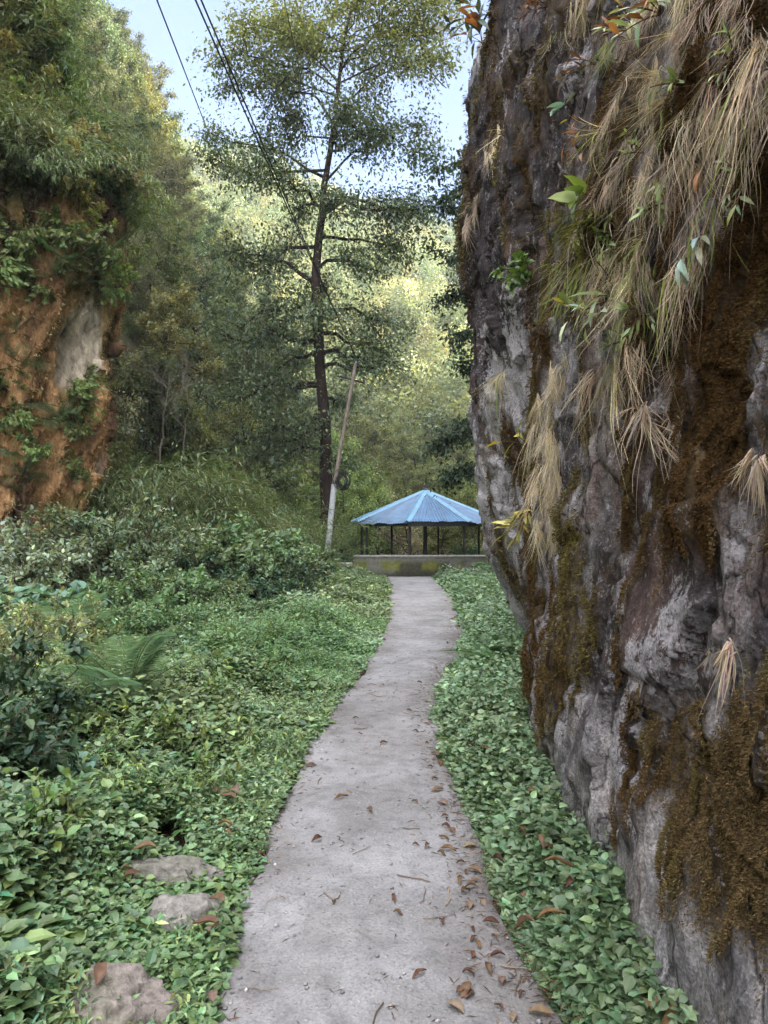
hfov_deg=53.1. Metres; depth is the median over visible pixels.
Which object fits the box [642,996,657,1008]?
dead leaf
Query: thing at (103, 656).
tall herb
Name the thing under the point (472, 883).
dead leaf
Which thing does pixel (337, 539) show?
feathery bush
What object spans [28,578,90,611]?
broad leaved plant
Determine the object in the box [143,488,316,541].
feathery bush
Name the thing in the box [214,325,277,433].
hillside tree
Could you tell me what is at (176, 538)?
fine leaved shrub
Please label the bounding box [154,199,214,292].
hillside tree
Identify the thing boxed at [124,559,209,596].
leafy shrub
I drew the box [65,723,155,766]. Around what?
herb
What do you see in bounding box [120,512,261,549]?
leafy shrub
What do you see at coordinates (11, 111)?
hanging bush
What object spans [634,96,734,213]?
hanging grass
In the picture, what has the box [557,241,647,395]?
hanging grass
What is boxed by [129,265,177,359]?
hillside tree
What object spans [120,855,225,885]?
stone
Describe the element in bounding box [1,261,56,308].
trailing plant
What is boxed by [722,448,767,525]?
hanging grass
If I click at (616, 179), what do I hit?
hanging grass
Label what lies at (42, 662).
herb
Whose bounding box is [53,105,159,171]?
hanging bush
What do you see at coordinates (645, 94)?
hanging grass
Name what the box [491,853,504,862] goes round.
dead leaf
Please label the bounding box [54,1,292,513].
hillside
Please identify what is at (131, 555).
fine leaved shrub
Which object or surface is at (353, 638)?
ground cover
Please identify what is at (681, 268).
cliff plant
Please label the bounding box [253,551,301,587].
leafy shrub
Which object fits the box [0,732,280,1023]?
ground cover
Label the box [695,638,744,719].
hanging grass
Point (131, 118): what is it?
hillside tree
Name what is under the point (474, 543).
leafy shrub
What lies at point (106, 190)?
hanging bush
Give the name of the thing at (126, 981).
stone
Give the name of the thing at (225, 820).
dead leaf
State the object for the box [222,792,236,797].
dead leaf
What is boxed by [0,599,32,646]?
tall herb
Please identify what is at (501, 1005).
dead leaf
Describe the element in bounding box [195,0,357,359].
overhead wire
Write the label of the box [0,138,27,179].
hanging bush
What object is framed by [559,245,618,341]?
cliff plant
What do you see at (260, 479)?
hillside tree
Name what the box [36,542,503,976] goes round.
ground
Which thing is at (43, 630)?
tall herb
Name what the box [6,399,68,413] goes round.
cliff fern
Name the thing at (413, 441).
valley tree
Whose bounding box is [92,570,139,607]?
leafy shrub
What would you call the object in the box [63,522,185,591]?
fine leaved shrub
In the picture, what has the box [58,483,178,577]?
fine leaved shrub
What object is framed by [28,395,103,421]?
cliff fern
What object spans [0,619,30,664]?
tall herb
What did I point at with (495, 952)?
dead leaf
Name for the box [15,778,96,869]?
herb
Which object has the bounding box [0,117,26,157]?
hanging bush
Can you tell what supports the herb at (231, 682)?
on the ground at (167, 831)
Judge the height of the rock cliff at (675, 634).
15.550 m
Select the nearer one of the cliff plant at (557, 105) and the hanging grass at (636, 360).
the hanging grass at (636, 360)
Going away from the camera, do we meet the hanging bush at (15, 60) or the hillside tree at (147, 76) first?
the hanging bush at (15, 60)
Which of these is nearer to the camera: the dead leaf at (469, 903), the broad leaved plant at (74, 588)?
the dead leaf at (469, 903)
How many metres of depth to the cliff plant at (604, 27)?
3.70 m
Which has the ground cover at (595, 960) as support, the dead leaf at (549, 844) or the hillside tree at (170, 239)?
the dead leaf at (549, 844)
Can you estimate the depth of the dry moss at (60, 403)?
15.84 m
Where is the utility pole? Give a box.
[325,360,365,558]
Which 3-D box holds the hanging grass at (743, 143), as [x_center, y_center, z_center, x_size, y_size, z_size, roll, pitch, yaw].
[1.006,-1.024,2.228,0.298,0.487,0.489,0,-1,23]
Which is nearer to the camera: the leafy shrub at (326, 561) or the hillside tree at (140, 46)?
the leafy shrub at (326, 561)
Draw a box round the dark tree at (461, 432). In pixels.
[407,134,475,503]
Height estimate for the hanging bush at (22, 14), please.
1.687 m
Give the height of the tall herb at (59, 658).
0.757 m
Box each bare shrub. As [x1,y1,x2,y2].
[137,350,205,461]
[148,347,201,454]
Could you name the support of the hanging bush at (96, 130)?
on the rock cliff at (79, 346)
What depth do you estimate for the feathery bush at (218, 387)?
38.80 m
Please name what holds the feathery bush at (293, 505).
on the ground at (167, 831)
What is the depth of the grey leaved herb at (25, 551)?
12.59 m
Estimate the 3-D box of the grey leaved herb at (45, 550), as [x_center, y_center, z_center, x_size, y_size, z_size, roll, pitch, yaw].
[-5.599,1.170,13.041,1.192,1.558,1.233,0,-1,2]
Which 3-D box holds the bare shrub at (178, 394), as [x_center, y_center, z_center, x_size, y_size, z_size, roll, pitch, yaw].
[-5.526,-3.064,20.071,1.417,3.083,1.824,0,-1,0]
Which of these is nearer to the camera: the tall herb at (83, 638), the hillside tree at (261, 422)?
the tall herb at (83, 638)
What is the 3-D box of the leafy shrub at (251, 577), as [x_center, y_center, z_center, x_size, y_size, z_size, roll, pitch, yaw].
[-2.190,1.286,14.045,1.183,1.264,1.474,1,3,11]
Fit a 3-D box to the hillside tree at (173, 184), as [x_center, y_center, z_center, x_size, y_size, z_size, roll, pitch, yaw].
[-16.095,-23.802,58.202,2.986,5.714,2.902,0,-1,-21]
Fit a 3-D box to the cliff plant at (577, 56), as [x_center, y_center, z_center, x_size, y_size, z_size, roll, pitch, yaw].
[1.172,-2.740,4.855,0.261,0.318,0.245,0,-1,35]
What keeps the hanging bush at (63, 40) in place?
on the cliff top slope
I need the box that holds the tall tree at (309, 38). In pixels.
[165,0,477,561]
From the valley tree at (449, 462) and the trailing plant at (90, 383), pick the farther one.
the valley tree at (449, 462)
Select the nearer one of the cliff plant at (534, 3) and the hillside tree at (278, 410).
the cliff plant at (534, 3)
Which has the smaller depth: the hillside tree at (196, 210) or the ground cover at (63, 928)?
the ground cover at (63, 928)
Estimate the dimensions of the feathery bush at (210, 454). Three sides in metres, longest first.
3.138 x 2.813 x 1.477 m
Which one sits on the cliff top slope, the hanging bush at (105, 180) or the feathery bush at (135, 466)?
the hanging bush at (105, 180)
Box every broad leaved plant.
[0,575,38,608]
[0,586,40,621]
[11,589,72,623]
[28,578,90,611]
[36,751,103,793]
[53,598,112,615]
[111,743,169,768]
[153,728,172,748]
[158,755,189,783]
[184,640,203,647]
[241,600,258,616]
[257,596,281,610]
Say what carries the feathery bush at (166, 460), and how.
on the hillside
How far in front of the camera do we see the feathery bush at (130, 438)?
25.27 m
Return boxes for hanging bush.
[0,0,10,6]
[0,0,75,77]
[0,0,76,59]
[0,0,85,99]
[0,0,108,72]
[0,0,108,94]
[0,27,21,91]
[0,37,46,90]
[0,50,75,132]
[0,56,117,139]
[0,76,51,117]
[0,80,24,120]
[0,80,92,143]
[0,82,43,148]
[0,87,36,114]
[0,91,91,151]
[0,97,70,181]
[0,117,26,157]
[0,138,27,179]
[0,138,121,205]
[0,149,43,200]
[0,177,10,191]
[1,113,131,190]
[1,144,52,183]
[3,109,43,129]
[4,93,104,206]
[7,142,75,182]
[9,7,62,92]
[12,121,56,190]
[13,61,153,153]
[14,0,61,47]
[14,0,122,118]
[16,62,81,120]
[16,97,53,117]
[19,130,61,185]
[38,135,108,220]
[46,161,77,196]
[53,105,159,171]
[54,123,103,169]
[57,104,154,205]
[57,122,130,213]
[73,117,148,197]
[74,112,114,136]
[76,112,119,191]
[78,121,112,142]
[82,119,136,197]
[82,124,139,184]
[84,115,128,155]
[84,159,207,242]
[86,120,156,205]
[87,158,131,184]
[88,140,108,181]
[96,174,117,185]
[106,170,205,219]
[122,241,158,261]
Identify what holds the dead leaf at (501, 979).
on the path
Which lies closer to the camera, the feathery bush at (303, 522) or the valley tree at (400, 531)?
the feathery bush at (303, 522)
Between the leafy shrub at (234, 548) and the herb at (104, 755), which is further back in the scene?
the leafy shrub at (234, 548)
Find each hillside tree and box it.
[54,0,97,76]
[56,0,89,73]
[58,0,98,17]
[59,0,101,20]
[73,44,100,96]
[75,13,91,49]
[76,14,113,96]
[80,10,118,59]
[80,435,138,547]
[82,0,133,84]
[90,62,127,103]
[93,85,136,138]
[94,0,139,75]
[96,85,134,138]
[96,103,166,216]
[97,85,138,124]
[100,38,148,107]
[104,30,158,79]
[104,415,160,515]
[109,340,148,452]
[110,358,129,388]
[112,7,134,38]
[114,31,138,83]
[115,342,202,478]
[123,222,158,298]
[125,129,152,183]
[125,226,157,258]
[126,139,174,233]
[127,82,180,143]
[128,69,172,128]
[129,227,151,244]
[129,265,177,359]
[129,276,227,402]
[132,115,183,191]
[133,215,200,297]
[135,91,187,173]
[137,243,190,310]
[139,52,179,133]
[144,152,184,236]
[152,127,191,186]
[153,147,202,219]
[154,191,201,256]
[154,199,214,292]
[155,167,187,201]
[160,395,223,490]
[162,116,189,160]
[163,293,242,423]
[170,397,249,491]
[175,177,207,215]
[178,241,231,323]
[180,198,205,223]
[180,235,231,308]
[181,220,232,325]
[183,305,217,365]
[184,168,199,199]
[185,189,205,218]
[185,205,210,228]
[193,187,214,213]
[193,261,259,360]
[194,212,222,239]
[196,320,243,379]
[204,197,234,231]
[206,227,250,294]
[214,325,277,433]
[214,393,265,475]
[216,228,246,275]
[221,466,272,517]
[223,316,292,389]
[228,299,262,370]
[234,401,296,497]
[238,466,287,518]
[245,394,308,476]
[247,269,289,335]
[263,380,306,432]
[272,323,317,415]
[272,447,318,518]
[274,374,308,433]
[295,435,352,480]
[296,394,316,427]
[304,427,338,465]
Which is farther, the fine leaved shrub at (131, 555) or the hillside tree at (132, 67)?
the hillside tree at (132, 67)
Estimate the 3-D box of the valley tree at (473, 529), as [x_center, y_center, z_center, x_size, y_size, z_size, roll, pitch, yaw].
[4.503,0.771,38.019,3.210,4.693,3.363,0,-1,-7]
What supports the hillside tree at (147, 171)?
on the hillside
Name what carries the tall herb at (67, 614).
on the ground at (167, 831)
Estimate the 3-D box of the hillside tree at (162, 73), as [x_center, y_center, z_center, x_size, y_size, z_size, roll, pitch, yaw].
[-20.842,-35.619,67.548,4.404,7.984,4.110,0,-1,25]
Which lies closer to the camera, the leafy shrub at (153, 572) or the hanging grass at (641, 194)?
the hanging grass at (641, 194)
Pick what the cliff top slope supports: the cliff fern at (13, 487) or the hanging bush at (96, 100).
the hanging bush at (96, 100)
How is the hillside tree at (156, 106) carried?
on the hillside
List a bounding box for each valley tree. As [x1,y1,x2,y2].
[255,436,318,526]
[269,457,345,546]
[277,439,353,536]
[301,420,390,553]
[307,469,375,562]
[319,454,392,554]
[331,409,376,467]
[332,426,386,553]
[343,447,400,554]
[346,480,406,554]
[350,487,427,554]
[357,416,410,495]
[359,435,403,496]
[368,418,420,485]
[369,498,434,554]
[375,475,419,554]
[386,459,424,549]
[392,427,438,492]
[397,526,460,554]
[408,457,443,530]
[414,478,460,554]
[416,444,452,489]
[418,490,469,554]
[426,458,468,501]
[434,439,475,498]
[435,482,477,554]
[441,442,474,488]
[443,484,483,554]
[457,479,482,543]
[464,478,477,495]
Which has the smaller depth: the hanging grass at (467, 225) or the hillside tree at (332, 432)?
the hanging grass at (467, 225)
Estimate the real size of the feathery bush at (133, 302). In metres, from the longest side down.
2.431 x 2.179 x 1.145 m
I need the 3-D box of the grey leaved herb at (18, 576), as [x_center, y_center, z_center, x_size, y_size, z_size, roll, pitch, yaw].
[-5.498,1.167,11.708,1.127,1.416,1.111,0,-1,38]
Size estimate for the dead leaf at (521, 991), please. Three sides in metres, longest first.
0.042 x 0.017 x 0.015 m
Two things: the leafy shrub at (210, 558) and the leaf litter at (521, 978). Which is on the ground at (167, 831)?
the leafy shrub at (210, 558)
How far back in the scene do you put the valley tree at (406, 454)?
73.55 m
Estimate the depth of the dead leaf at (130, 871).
3.10 m
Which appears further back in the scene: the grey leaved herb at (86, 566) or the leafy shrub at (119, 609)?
the grey leaved herb at (86, 566)
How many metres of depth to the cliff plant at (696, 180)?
2.46 m
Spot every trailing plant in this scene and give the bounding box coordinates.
[0,206,38,265]
[0,250,38,300]
[0,365,35,394]
[0,396,37,435]
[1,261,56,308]
[5,213,50,247]
[11,427,53,462]
[34,207,86,253]
[37,204,84,259]
[53,246,95,283]
[54,413,92,442]
[56,448,90,482]
[60,397,108,435]
[65,364,109,405]
[68,207,124,269]
[83,255,132,306]
[104,260,141,305]
[112,246,133,283]
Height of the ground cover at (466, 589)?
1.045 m
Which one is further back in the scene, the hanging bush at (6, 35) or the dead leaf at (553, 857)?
the hanging bush at (6, 35)
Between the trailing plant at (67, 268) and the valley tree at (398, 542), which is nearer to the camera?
the trailing plant at (67, 268)
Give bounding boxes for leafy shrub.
[0,623,39,694]
[0,626,96,751]
[0,662,82,769]
[0,692,84,795]
[3,628,54,695]
[39,594,137,640]
[84,568,167,610]
[91,565,203,604]
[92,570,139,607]
[93,600,149,643]
[95,590,174,635]
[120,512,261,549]
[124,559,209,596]
[124,603,201,643]
[126,531,257,576]
[131,570,165,598]
[134,627,184,656]
[135,570,228,615]
[141,593,239,633]
[154,575,225,605]
[155,555,222,594]
[157,510,299,569]
[171,532,265,566]
[176,541,284,583]
[176,617,233,636]
[177,595,255,621]
[187,550,240,582]
[194,572,253,603]
[203,547,282,598]
[204,533,309,574]
[207,592,271,619]
[210,524,294,557]
[215,549,311,578]
[229,546,296,600]
[244,562,293,602]
[247,528,320,556]
[248,543,315,580]
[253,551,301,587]
[271,545,341,586]
[273,544,340,576]
[273,566,316,599]
[291,559,320,589]
[303,538,336,575]
[308,545,330,575]
[338,550,354,561]
[448,544,481,554]
[471,538,484,554]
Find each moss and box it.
[0,174,133,538]
[451,0,767,1001]
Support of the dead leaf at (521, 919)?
on the ground cover at (595, 960)
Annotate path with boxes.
[205,576,561,1023]
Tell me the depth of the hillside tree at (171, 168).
48.88 m
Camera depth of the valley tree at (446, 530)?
37.66 m
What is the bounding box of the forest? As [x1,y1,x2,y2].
[178,131,474,489]
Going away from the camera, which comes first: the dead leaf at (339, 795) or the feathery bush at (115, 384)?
the dead leaf at (339, 795)
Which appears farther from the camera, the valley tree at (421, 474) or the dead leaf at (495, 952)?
the valley tree at (421, 474)
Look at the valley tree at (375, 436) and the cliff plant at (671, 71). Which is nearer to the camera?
the cliff plant at (671, 71)
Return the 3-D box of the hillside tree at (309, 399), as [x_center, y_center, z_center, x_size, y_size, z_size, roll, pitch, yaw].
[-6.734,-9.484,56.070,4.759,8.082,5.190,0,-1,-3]
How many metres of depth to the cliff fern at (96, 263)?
15.30 m
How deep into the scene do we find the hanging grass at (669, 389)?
3.00 m
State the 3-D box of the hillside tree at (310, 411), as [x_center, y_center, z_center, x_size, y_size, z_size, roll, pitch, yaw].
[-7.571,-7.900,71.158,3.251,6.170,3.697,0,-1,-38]
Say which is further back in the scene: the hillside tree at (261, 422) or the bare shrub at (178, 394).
the hillside tree at (261, 422)
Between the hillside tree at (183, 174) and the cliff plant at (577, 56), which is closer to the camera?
the cliff plant at (577, 56)
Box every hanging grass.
[461,193,480,251]
[467,371,510,444]
[481,124,501,177]
[503,472,561,548]
[504,200,616,328]
[510,224,625,340]
[514,392,559,508]
[516,419,561,500]
[516,503,558,574]
[520,438,564,523]
[532,234,587,359]
[534,351,568,424]
[537,0,593,63]
[540,366,602,461]
[550,249,622,388]
[556,356,637,500]
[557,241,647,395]
[559,165,623,259]
[568,114,609,197]
[571,0,592,48]
[575,36,616,95]
[577,93,619,171]
[577,133,645,235]
[578,90,679,220]
[581,64,657,198]
[583,0,610,64]
[591,224,674,353]
[591,337,660,463]
[596,153,675,301]
[600,3,656,91]
[600,135,703,282]
[606,401,681,524]
[608,254,682,409]
[613,0,697,136]
[619,0,670,54]
[623,358,678,477]
[624,38,681,143]
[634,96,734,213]
[641,37,704,165]
[646,198,747,418]
[649,0,694,49]
[654,2,767,185]
[657,91,758,277]
[668,0,727,69]
[673,12,767,234]
[679,83,767,263]
[683,0,753,89]
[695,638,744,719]
[699,41,767,237]
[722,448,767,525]
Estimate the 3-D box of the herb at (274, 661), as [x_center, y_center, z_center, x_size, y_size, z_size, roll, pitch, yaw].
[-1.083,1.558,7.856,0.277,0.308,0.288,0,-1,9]
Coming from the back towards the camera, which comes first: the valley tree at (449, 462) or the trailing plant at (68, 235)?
the valley tree at (449, 462)
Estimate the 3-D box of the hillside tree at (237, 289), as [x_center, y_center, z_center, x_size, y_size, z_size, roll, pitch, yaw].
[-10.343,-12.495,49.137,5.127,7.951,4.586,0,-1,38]
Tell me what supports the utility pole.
on the ground at (167, 831)
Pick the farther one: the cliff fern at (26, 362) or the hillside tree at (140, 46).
the hillside tree at (140, 46)
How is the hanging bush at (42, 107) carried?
on the rock cliff at (79, 346)
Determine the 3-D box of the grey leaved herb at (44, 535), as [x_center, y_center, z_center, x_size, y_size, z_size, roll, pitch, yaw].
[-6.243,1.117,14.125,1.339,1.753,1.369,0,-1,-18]
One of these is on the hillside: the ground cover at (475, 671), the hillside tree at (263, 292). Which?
the hillside tree at (263, 292)
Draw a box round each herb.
[0,516,49,562]
[0,523,27,566]
[0,530,40,595]
[0,534,66,582]
[0,542,67,595]
[0,577,74,640]
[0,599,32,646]
[0,602,60,660]
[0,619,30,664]
[0,704,52,762]
[8,615,78,679]
[13,764,96,843]
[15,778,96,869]
[17,535,70,588]
[20,547,90,604]
[26,585,101,651]
[30,527,81,548]
[35,689,93,756]
[36,656,78,678]
[37,587,114,647]
[39,628,113,687]
[42,538,107,592]
[46,754,112,787]
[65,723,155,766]
[67,604,139,680]
[76,547,120,577]
[78,690,144,753]
[81,726,140,768]
[81,750,149,799]
[86,643,127,677]
[144,703,215,759]
[152,647,204,680]
[175,653,242,698]
[178,740,250,792]
[180,628,224,651]
[201,645,225,660]
[203,676,238,705]
[230,714,264,746]
[241,619,280,637]
[269,651,292,671]
[278,616,300,629]
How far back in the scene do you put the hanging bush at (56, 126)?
14.37 m
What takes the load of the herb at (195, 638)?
on the ground at (167, 831)
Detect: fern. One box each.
[0,235,57,268]
[0,315,32,338]
[0,334,53,374]
[0,445,43,465]
[0,451,65,484]
[0,475,31,492]
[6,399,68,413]
[9,413,79,432]
[9,590,116,632]
[17,222,65,259]
[18,251,77,286]
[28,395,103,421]
[38,624,217,698]
[41,393,108,420]
[56,246,92,266]
[66,379,107,405]
[68,236,124,277]
[73,228,112,262]
[79,275,119,284]
[105,235,127,248]
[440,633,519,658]
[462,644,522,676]
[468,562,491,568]
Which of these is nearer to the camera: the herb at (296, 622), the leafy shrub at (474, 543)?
the herb at (296, 622)
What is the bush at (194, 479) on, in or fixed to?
on the ground at (167, 831)
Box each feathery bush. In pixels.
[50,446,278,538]
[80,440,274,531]
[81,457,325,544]
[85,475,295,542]
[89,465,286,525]
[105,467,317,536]
[111,367,126,390]
[115,367,148,393]
[115,414,145,462]
[117,317,133,344]
[120,442,176,470]
[120,456,160,496]
[121,307,150,341]
[126,273,150,302]
[127,297,150,315]
[133,294,209,339]
[142,415,177,437]
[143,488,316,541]
[144,451,182,478]
[158,472,327,522]
[161,404,237,444]
[171,374,214,397]
[175,450,226,476]
[201,497,336,544]
[203,375,237,408]
[204,520,270,540]
[223,501,347,560]
[256,515,301,553]
[256,521,359,548]
[267,496,359,525]
[275,510,364,548]
[283,513,374,554]
[284,516,392,559]
[299,516,340,556]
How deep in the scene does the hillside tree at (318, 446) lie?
50.33 m
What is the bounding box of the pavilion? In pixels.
[351,485,481,554]
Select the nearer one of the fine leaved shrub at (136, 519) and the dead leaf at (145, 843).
the dead leaf at (145, 843)
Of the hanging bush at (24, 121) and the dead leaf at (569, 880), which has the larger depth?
the hanging bush at (24, 121)
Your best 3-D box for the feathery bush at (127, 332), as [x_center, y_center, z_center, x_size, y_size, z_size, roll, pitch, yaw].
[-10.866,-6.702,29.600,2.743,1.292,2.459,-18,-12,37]
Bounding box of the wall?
[353,555,488,577]
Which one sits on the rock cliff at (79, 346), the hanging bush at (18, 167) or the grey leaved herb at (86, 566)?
the hanging bush at (18, 167)
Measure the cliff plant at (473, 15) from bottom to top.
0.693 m
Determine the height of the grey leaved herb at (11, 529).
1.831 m
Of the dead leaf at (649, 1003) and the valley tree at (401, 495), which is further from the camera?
the valley tree at (401, 495)
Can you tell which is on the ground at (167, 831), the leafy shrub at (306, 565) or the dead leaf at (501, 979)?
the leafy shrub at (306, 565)
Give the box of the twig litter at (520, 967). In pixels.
[238,678,568,1023]
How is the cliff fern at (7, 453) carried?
attached to the rock cliff at (79, 346)
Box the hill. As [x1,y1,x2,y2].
[178,154,474,542]
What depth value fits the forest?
134.64 m
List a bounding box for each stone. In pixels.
[51,963,184,1023]
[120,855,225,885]
[147,892,220,931]
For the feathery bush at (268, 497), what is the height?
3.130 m
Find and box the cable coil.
[333,469,350,489]
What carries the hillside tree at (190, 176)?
on the hillside
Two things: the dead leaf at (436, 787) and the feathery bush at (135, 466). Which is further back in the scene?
the feathery bush at (135, 466)
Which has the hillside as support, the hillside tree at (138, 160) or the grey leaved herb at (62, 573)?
the hillside tree at (138, 160)
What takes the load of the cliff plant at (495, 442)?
attached to the rock cliff at (675, 634)
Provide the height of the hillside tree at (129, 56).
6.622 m
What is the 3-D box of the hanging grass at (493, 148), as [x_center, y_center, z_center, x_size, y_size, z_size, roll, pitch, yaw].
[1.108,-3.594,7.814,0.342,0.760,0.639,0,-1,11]
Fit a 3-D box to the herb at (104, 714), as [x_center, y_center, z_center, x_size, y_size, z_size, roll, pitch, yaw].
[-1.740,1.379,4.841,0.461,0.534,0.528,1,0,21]
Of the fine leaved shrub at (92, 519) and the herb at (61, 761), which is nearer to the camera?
the herb at (61, 761)
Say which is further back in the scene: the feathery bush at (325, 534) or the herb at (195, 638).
the feathery bush at (325, 534)
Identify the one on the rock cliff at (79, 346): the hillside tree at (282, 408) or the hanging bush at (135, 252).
the hanging bush at (135, 252)
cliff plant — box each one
[434,0,488,42]
[445,0,492,58]
[486,420,527,456]
[487,248,534,295]
[491,507,530,552]
[513,0,546,36]
[547,91,577,115]
[547,175,589,219]
[551,52,595,100]
[553,292,604,344]
[558,115,588,163]
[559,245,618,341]
[588,0,635,45]
[591,226,615,245]
[595,322,622,355]
[606,0,670,46]
[611,301,655,352]
[612,125,643,171]
[630,174,677,229]
[641,66,683,107]
[675,213,709,289]
[687,163,711,190]
[707,17,734,85]
[714,143,754,225]
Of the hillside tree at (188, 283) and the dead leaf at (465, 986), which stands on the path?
the dead leaf at (465, 986)
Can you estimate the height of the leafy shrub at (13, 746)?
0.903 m
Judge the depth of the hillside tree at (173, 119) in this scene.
62.25 m
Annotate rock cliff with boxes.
[0,172,129,543]
[457,0,767,1023]
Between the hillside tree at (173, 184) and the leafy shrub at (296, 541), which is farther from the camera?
the hillside tree at (173, 184)
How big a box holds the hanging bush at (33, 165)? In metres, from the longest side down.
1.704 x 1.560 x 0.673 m
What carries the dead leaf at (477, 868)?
on the path
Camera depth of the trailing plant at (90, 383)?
15.80 m
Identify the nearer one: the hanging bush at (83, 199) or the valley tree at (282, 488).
the hanging bush at (83, 199)
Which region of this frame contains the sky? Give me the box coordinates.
[103,0,490,229]
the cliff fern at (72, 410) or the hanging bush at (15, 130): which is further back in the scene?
the cliff fern at (72, 410)
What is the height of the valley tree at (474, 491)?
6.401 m
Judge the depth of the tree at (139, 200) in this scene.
17.22 m
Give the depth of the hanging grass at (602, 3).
4.79 m
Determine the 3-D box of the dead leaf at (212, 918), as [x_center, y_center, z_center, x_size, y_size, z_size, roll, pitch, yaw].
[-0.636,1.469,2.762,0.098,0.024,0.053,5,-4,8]
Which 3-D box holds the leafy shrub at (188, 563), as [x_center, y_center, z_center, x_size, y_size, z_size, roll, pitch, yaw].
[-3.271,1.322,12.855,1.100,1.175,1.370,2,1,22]
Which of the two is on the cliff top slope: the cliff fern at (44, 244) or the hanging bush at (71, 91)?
the hanging bush at (71, 91)
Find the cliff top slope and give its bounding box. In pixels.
[1,45,29,93]
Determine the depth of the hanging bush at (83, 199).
14.94 m
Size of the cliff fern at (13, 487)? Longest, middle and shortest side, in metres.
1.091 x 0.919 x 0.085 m
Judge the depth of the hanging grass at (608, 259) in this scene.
3.58 m
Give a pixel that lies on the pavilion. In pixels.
(417, 509)
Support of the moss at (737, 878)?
attached to the rock cliff at (675, 634)
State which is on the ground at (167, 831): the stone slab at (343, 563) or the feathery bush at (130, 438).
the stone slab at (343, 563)
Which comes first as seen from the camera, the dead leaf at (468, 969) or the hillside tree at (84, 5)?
the dead leaf at (468, 969)
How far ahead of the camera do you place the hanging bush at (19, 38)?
15.78 m
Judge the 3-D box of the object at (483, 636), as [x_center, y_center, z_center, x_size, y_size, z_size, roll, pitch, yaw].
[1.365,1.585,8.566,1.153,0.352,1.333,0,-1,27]
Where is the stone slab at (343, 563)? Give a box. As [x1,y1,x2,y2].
[339,562,352,566]
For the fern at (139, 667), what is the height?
0.579 m
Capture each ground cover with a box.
[0,577,388,690]
[0,619,349,812]
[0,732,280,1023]
[245,556,395,622]
[425,597,524,719]
[428,670,699,1023]
[430,562,518,629]
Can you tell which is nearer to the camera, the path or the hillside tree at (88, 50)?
the path
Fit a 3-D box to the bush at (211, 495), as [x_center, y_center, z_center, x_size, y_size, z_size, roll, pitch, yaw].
[-5.175,0.558,18.330,6.108,2.876,5.476,-5,1,-1]
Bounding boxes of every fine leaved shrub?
[12,470,201,588]
[36,484,154,563]
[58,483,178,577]
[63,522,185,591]
[93,508,217,595]
[107,510,193,574]
[131,508,220,574]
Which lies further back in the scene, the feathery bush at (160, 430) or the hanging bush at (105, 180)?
the feathery bush at (160, 430)
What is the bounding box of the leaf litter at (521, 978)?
[220,603,584,1023]
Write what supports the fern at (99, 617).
on the ground cover at (353, 638)
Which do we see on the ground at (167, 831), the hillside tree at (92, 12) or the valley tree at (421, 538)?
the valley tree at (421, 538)
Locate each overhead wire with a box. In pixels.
[156,0,218,159]
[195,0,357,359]
[200,0,363,374]
[284,0,333,232]
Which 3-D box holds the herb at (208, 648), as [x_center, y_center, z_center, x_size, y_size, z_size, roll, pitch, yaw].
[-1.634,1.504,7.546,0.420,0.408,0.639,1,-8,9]
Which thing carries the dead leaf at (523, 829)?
on the ground cover at (595, 960)
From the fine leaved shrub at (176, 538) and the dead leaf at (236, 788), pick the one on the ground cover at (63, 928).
the dead leaf at (236, 788)
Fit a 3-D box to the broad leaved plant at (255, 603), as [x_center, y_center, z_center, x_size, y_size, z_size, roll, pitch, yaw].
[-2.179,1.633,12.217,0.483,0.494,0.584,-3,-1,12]
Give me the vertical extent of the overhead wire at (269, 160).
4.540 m
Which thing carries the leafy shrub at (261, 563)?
on the ground at (167, 831)
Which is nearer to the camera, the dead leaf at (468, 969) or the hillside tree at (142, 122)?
the dead leaf at (468, 969)
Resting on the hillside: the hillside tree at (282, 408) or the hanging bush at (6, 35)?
the hillside tree at (282, 408)
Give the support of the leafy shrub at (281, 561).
on the ground at (167, 831)
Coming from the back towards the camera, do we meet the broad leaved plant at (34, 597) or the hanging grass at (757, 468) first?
the broad leaved plant at (34, 597)
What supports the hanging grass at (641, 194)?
attached to the rock cliff at (675, 634)
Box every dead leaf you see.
[94,962,106,985]
[120,864,131,871]
[122,869,139,878]
[132,840,155,849]
[193,914,220,924]
[206,921,218,930]
[206,990,217,1001]
[208,892,224,900]
[216,818,231,824]
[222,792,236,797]
[230,784,238,792]
[311,834,321,841]
[334,793,347,799]
[393,908,402,914]
[412,968,426,978]
[431,786,442,791]
[438,799,446,804]
[439,844,456,851]
[447,999,463,1013]
[448,827,455,833]
[460,981,470,997]
[461,886,469,892]
[462,967,474,973]
[463,841,475,846]
[464,989,473,997]
[465,881,477,886]
[465,900,474,908]
[468,866,481,872]
[480,898,485,905]
[482,916,498,922]
[485,961,491,975]
[490,949,504,955]
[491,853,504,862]
[494,1003,503,1010]
[497,976,505,983]
[509,1012,516,1021]
[515,914,534,928]
[518,989,524,997]
[520,825,526,836]
[526,785,535,790]
[528,1004,552,1013]
[536,907,564,917]
[537,834,543,847]
[543,855,573,867]
[544,842,552,848]
[565,875,573,887]
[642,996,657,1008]
[660,1005,675,1023]
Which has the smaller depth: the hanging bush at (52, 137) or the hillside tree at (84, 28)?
the hanging bush at (52, 137)
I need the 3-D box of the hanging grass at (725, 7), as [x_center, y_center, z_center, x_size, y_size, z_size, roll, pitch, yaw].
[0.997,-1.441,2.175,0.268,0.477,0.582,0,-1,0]
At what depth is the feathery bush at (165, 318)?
35.26 m

